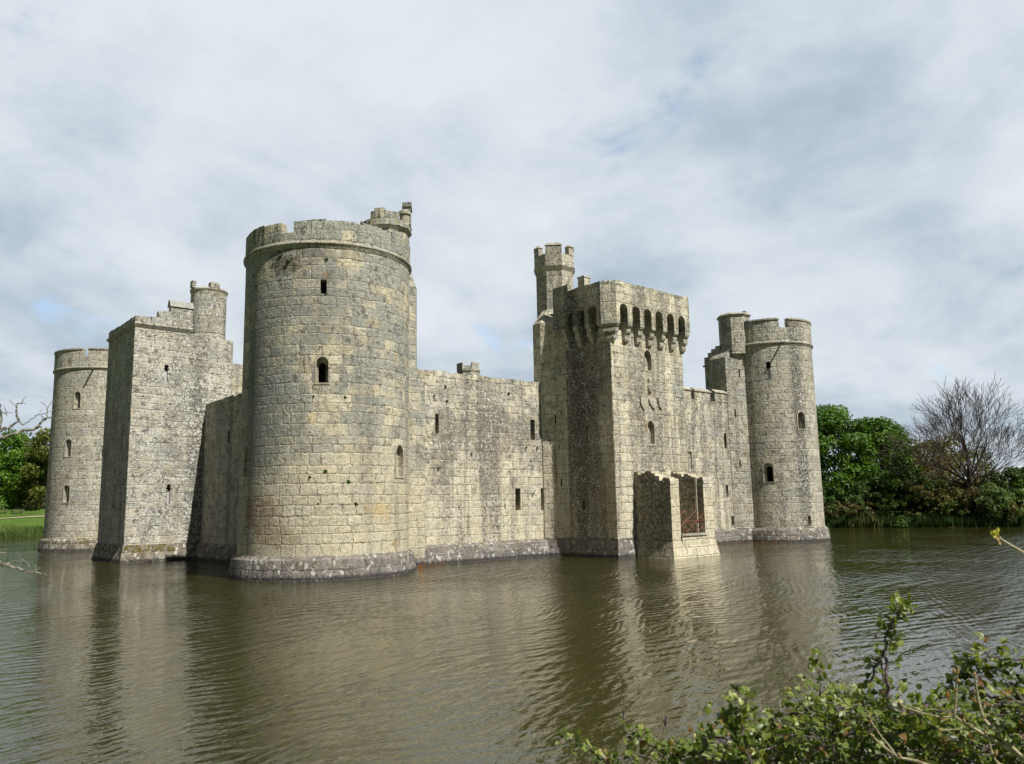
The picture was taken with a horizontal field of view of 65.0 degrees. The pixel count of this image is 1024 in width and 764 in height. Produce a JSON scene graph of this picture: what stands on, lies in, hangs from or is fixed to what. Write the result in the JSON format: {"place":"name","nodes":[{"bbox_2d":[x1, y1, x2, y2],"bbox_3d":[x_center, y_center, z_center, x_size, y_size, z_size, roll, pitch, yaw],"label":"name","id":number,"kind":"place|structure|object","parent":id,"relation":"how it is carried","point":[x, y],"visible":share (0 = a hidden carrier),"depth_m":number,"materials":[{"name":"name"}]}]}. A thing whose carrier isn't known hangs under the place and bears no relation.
{"place":"outdoors","nodes":[
{"label":"outdoors","id":0,"kind":"place"},
{"bbox_2d":[0,516,43,518],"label":"path","id":1,"kind":"structure","parent":0,"point":[24,516],"depth_m":134.05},
{"bbox_2d":[0,527,1023,763],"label":"water","id":2,"kind":"structure","parent":0,"point":[518,661],"depth_m":19.65,"materials":[{"name":"brown liquid"}]},
{"bbox_2d":[418,561,442,569],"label":"dry grass","id":3,"kind":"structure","parent":2,"relation":"on","point":[419,567],"depth_m":45.03,"materials":[{"name":"brown plant"}]},
{"bbox_2d":[0,480,1023,536],"bbox_3d":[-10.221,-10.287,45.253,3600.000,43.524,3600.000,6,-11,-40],"label":"ground","id":4,"kind":"structure","parent":0,"point":[25,521],"depth_m":132.19,"materials":[{"name":"green plant"}]},
{"bbox_2d":[0,440,14,499],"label":"oak tree","id":5,"kind":"object","parent":4,"relation":"on","point":[2,446],"visible":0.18,"depth_m":146.72,"materials":[{"name":"green plant"}]},
{"bbox_2d":[0,428,34,454],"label":"oak tree","id":6,"kind":"object","parent":4,"relation":"on","point":[5,432],"visible":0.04,"depth_m":163.38,"materials":[{"name":"green plant"}]},
{"bbox_2d":[0,524,43,536],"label":"reeds","id":7,"kind":"object","parent":4,"relation":"on","point":[12,530],"visible":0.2,"depth_m":118.16,"materials":[{"name":"green plant"}]},
{"bbox_2d":[0,430,47,509],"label":"beech tree","id":8,"kind":"object","parent":4,"relation":"on","point":[9,498],"visible":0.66,"depth_m":143.79,"materials":[{"name":"green plant"}]},
{"bbox_2d":[10,426,50,508],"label":"oak tree","id":9,"kind":"object","parent":4,"relation":"on","point":[42,440],"visible":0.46,"depth_m":142.00,"materials":[{"name":"green plant"}]},
{"bbox_2d":[0,397,64,575],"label":"dead tree","id":10,"kind":"object","parent":4,"relation":"on","point":[7,564],"visible":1,"depth_m":4.31,"materials":[{"name":"grey wood"}]},
{"bbox_2d":[38,348,108,551],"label":"round tower","id":11,"kind":"structure","parent":4,"relation":"on","point":[71,519],"depth_m":71.69,"materials":[{"name":"stone"}]},
{"bbox_2d":[62,484,70,503],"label":"window","id":12,"kind":"structure","parent":11,"relation":"in","point":[64,486],"depth_m":70.91,"materials":[{"name":"stone"}]},
{"bbox_2d":[64,438,71,457],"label":"window","id":13,"kind":"structure","parent":11,"relation":"in","point":[67,438],"depth_m":71.54,"materials":[{"name":"stone"}]},
{"bbox_2d":[73,391,81,408],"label":"window","id":14,"kind":"structure","parent":11,"relation":"in","point":[75,392],"depth_m":72.10,"materials":[{"name":"stone"}]},
{"bbox_2d":[91,280,232,563],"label":"square tower","id":15,"kind":"structure","parent":4,"relation":"on","point":[169,375],"depth_m":56.12,"materials":[{"name":"grey stone"}]},
{"bbox_2d":[164,366,166,382],"bbox_3d":[-24.479,-0.543,56.574,0.416,1.354,0.560,6,-11,-40],"label":"window","id":16,"kind":"structure","parent":15,"relation":"in","point":[165,381],"depth_m":56.36,"materials":[{"name":"black"}]},
{"bbox_2d":[166,485,168,503],"bbox_3d":[-23.933,7.768,55.655,0.377,1.417,0.560,6,-11,-40],"label":"window","id":17,"kind":"structure","parent":15,"relation":"in","point":[167,485],"depth_m":55.43,"materials":[{"name":"black"}]},
{"bbox_2d":[194,393,241,563],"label":"curtain wall","id":18,"kind":"structure","parent":4,"relation":"on","point":[219,512],"depth_m":54.22,"materials":[{"name":"grey stone"}]},
{"bbox_2d":[228,202,424,581],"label":"round tower","id":19,"kind":"structure","parent":4,"relation":"on","point":[332,466],"depth_m":39.97,"materials":[{"name":"beige stone"}]},
{"bbox_2d":[314,355,329,383],"bbox_3d":[-9.370,-0.540,39.784,0.728,1.448,0.850,0,-9,-10],"label":"window","id":20,"kind":"structure","parent":19,"relation":"in","point":[322,367],"depth_m":39.79,"materials":[{"name":"stone"}]},
{"bbox_2d":[395,443,403,477],"bbox_3d":[-5.856,4.070,41.557,0.130,1.786,0.931,-4,-9,20],"label":"window","id":21,"kind":"structure","parent":19,"relation":"in","point":[400,445],"depth_m":41.83,"materials":[{"name":"stone"}]},
{"bbox_2d":[415,368,548,565],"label":"curtain wall","id":22,"kind":"structure","parent":4,"relation":"on","point":[483,465],"depth_m":50.11,"materials":[{"name":"beige stone"}]},
{"bbox_2d":[533,243,689,558],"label":"gate tower","id":23,"kind":"structure","parent":4,"relation":"on","point":[608,365],"depth_m":52.62,"materials":[{"name":"stone"}]},
{"bbox_2d":[643,349,652,371],"bbox_3d":[8.941,-1.437,53.174,0.872,1.536,0.130,6,-11,-40],"label":"window","id":24,"kind":"structure","parent":23,"relation":"in","point":[651,370],"depth_m":53.31,"materials":[{"name":"stone"}]},
{"bbox_2d":[646,419,655,445],"bbox_3d":[9.044,3.297,52.471,0.837,1.696,0.130,6,-11,-40],"label":"window","id":25,"kind":"structure","parent":23,"relation":"in","point":[654,436],"depth_m":52.59,"materials":[{"name":"stone"}]},
{"bbox_2d":[634,470,719,558],"bbox_3d":[10.295,8.825,50.636,5.020,6.600,3.640,6,-11,-40],"label":"ruined gateway","id":26,"kind":"object","parent":4,"relation":"on","point":[674,515],"visible":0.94,"depth_m":49.71,"materials":[{"name":"stone"}]},
{"bbox_2d":[684,387,740,543],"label":"curtain wall","id":27,"kind":"structure","parent":4,"relation":"on","point":[707,433],"depth_m":64.40,"materials":[{"name":"beige stone"}]},
{"bbox_2d":[710,311,830,542],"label":"round tower","id":28,"kind":"structure","parent":4,"relation":"on","point":[761,373],"depth_m":65.79,"materials":[{"name":"beige stone"}]},
{"bbox_2d":[766,363,770,379],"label":"window","id":29,"kind":"structure","parent":28,"relation":"in","point":[767,364],"depth_m":66.16,"materials":[{"name":"black"}]},
{"bbox_2d":[763,462,774,482],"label":"window","id":30,"kind":"structure","parent":28,"relation":"in","point":[770,471],"depth_m":65.55,"materials":[{"name":"stone"}]},
{"bbox_2d":[797,411,805,429],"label":"window","id":31,"kind":"structure","parent":28,"relation":"in","point":[803,413],"depth_m":65.52,"materials":[{"name":"stone"}]},
{"bbox_2d":[555,589,1023,763],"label":"bramble bush","id":32,"kind":"object","parent":4,"relation":"on","point":[906,733],"visible":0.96,"depth_m":2.96,"materials":[{"name":"green plant"}]},
{"bbox_2d":[823,500,857,517],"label":"hedge bush","id":33,"kind":"object","parent":4,"relation":"on","point":[842,507],"visible":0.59,"depth_m":94.33,"materials":[{"name":"green plant"}]},
{"bbox_2d":[816,404,883,510],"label":"oak tree","id":34,"kind":"object","parent":4,"relation":"on","point":[831,420],"visible":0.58,"depth_m":100.86,"materials":[{"name":"green plant"}]},
{"bbox_2d":[829,499,881,516],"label":"hedge bush","id":35,"kind":"object","parent":4,"relation":"on","point":[854,506],"visible":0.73,"depth_m":93.90,"materials":[{"name":"green plant"}]},
{"bbox_2d":[822,480,915,511],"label":"thicket","id":36,"kind":"object","parent":4,"relation":"on","point":[862,487],"visible":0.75,"depth_m":94.65,"materials":[{"name":"green plant"}]},
{"bbox_2d":[829,416,924,497],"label":"oak tree","id":37,"kind":"object","parent":4,"relation":"on","point":[880,428],"visible":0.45,"depth_m":102.64,"materials":[{"name":"green plant"}]},
{"bbox_2d":[852,496,921,516],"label":"hedge bush","id":38,"kind":"object","parent":4,"relation":"on","point":[899,502],"visible":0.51,"depth_m":92.50,"materials":[{"name":"green plant"}]},
{"bbox_2d":[892,515,911,526],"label":"waterside bush","id":39,"kind":"object","parent":4,"relation":"on","point":[902,521],"visible":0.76,"depth_m":90.14,"materials":[{"name":"green plant"}]},
{"bbox_2d":[889,436,926,468],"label":"alder tree","id":40,"kind":"object","parent":4,"relation":"on","point":[907,441],"visible":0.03,"depth_m":114.30,"materials":[{"name":"green plant"}]},
{"bbox_2d":[868,464,950,511],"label":"bush","id":41,"kind":"object","parent":4,"relation":"on","point":[888,483],"visible":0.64,"depth_m":94.20,"materials":[{"name":"green plant"}]},
{"bbox_2d":[888,497,957,516],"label":"hedge bush","id":42,"kind":"object","parent":4,"relation":"on","point":[941,506],"visible":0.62,"depth_m":91.15,"materials":[{"name":"green plant"}]},
{"bbox_2d":[824,506,1023,527],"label":"reeds","id":43,"kind":"object","parent":4,"relation":"on","point":[856,520],"visible":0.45,"depth_m":89.64,"materials":[{"name":"green plant"}]},
{"bbox_2d":[884,439,971,498],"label":"budding tree","id":44,"kind":"object","parent":4,"relation":"on","point":[925,473],"visible":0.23,"depth_m":102.70,"materials":[{"name":"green plant"}]},
{"bbox_2d":[867,373,1023,514],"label":"bare tree","id":45,"kind":"object","parent":4,"relation":"on","point":[968,473],"visible":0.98,"depth_m":91.64,"materials":[{"name":"brown plant"}]},
{"bbox_2d":[868,667,1023,763],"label":"ash sapling","id":46,"kind":"object","parent":4,"relation":"on","point":[1011,748],"visible":1,"depth_m":2.58,"materials":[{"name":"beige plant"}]},
{"bbox_2d":[896,474,999,511],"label":"thicket","id":47,"kind":"object","parent":4,"relation":"on","point":[966,495],"visible":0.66,"depth_m":91.21,"materials":[{"name":"green plant"}]},
{"bbox_2d":[925,499,993,518],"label":"hedge bush","id":48,"kind":"object","parent":4,"relation":"on","point":[959,507],"visible":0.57,"depth_m":89.84,"materials":[{"name":"green plant"}]},
{"bbox_2d":[923,430,1003,500],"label":"budding tree","id":49,"kind":"object","parent":4,"relation":"on","point":[964,459],"visible":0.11,"depth_m":106.91,"materials":[{"name":"brown plant"}]},
{"bbox_2d":[932,486,1023,510],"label":"thicket","id":50,"kind":"object","parent":4,"relation":"on","point":[1018,493],"visible":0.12,"depth_m":93.34,"materials":[{"name":"green plant"}]},
{"bbox_2d":[968,482,1019,519],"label":"willow shrub","id":51,"kind":"object","parent":4,"relation":"on","point":[995,498],"visible":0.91,"depth_m":87.44,"materials":[{"name":"green plant"}]},
{"bbox_2d":[975,501,1023,520],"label":"hedge bush","id":52,"kind":"object","parent":4,"relation":"on","point":[1013,506],"visible":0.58,"depth_m":86.99,"materials":[{"name":"green plant"}]},
{"bbox_2d":[979,466,1023,508],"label":"thicket tree","id":53,"kind":"object","parent":4,"relation":"on","point":[1016,480],"visible":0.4,"depth_m":96.95,"materials":[{"name":"green plant"}]},
{"bbox_2d":[990,527,1023,553],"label":"budding sapling","id":54,"kind":"object","parent":4,"relation":"on","point":[995,534],"visible":1,"depth_m":2.53,"materials":[{"name":"plant"}]},
{"bbox_2d":[0,0,1023,481],"label":"sky","id":55,"kind":"structure","parent":0,"point":[851,169],"materials":[{"name":"white"}]},
{"bbox_2d":[717,539,792,544],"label":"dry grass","id":56,"kind":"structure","parent":0,"point":[763,541],"depth_m":63.80,"materials":[{"name":"brown plant"}]},
{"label":"courtyard","id":57,"kind":"structure","parent":0,"visible":0},
{"bbox_2d":[232,364,242,394],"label":"wall","id":58,"kind":"structure","parent":57,"relation":"on","point":[237,370],"depth_m":71.27,"materials":[{"name":"beige stone"}]},
{"bbox_2d":[457,362,479,374],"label":"distant turret","id":59,"kind":"object","parent":57,"relation":"on","point":[472,368],"visible":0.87,"depth_m":101.43,"materials":[{"name":"beige stone"}]},
{"bbox_2d":[703,345,720,390],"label":"ruined wall","id":60,"kind":"structure","parent":57,"relation":"on","point":[707,371],"depth_m":69.00,"materials":[{"name":"stone"}]}
]}

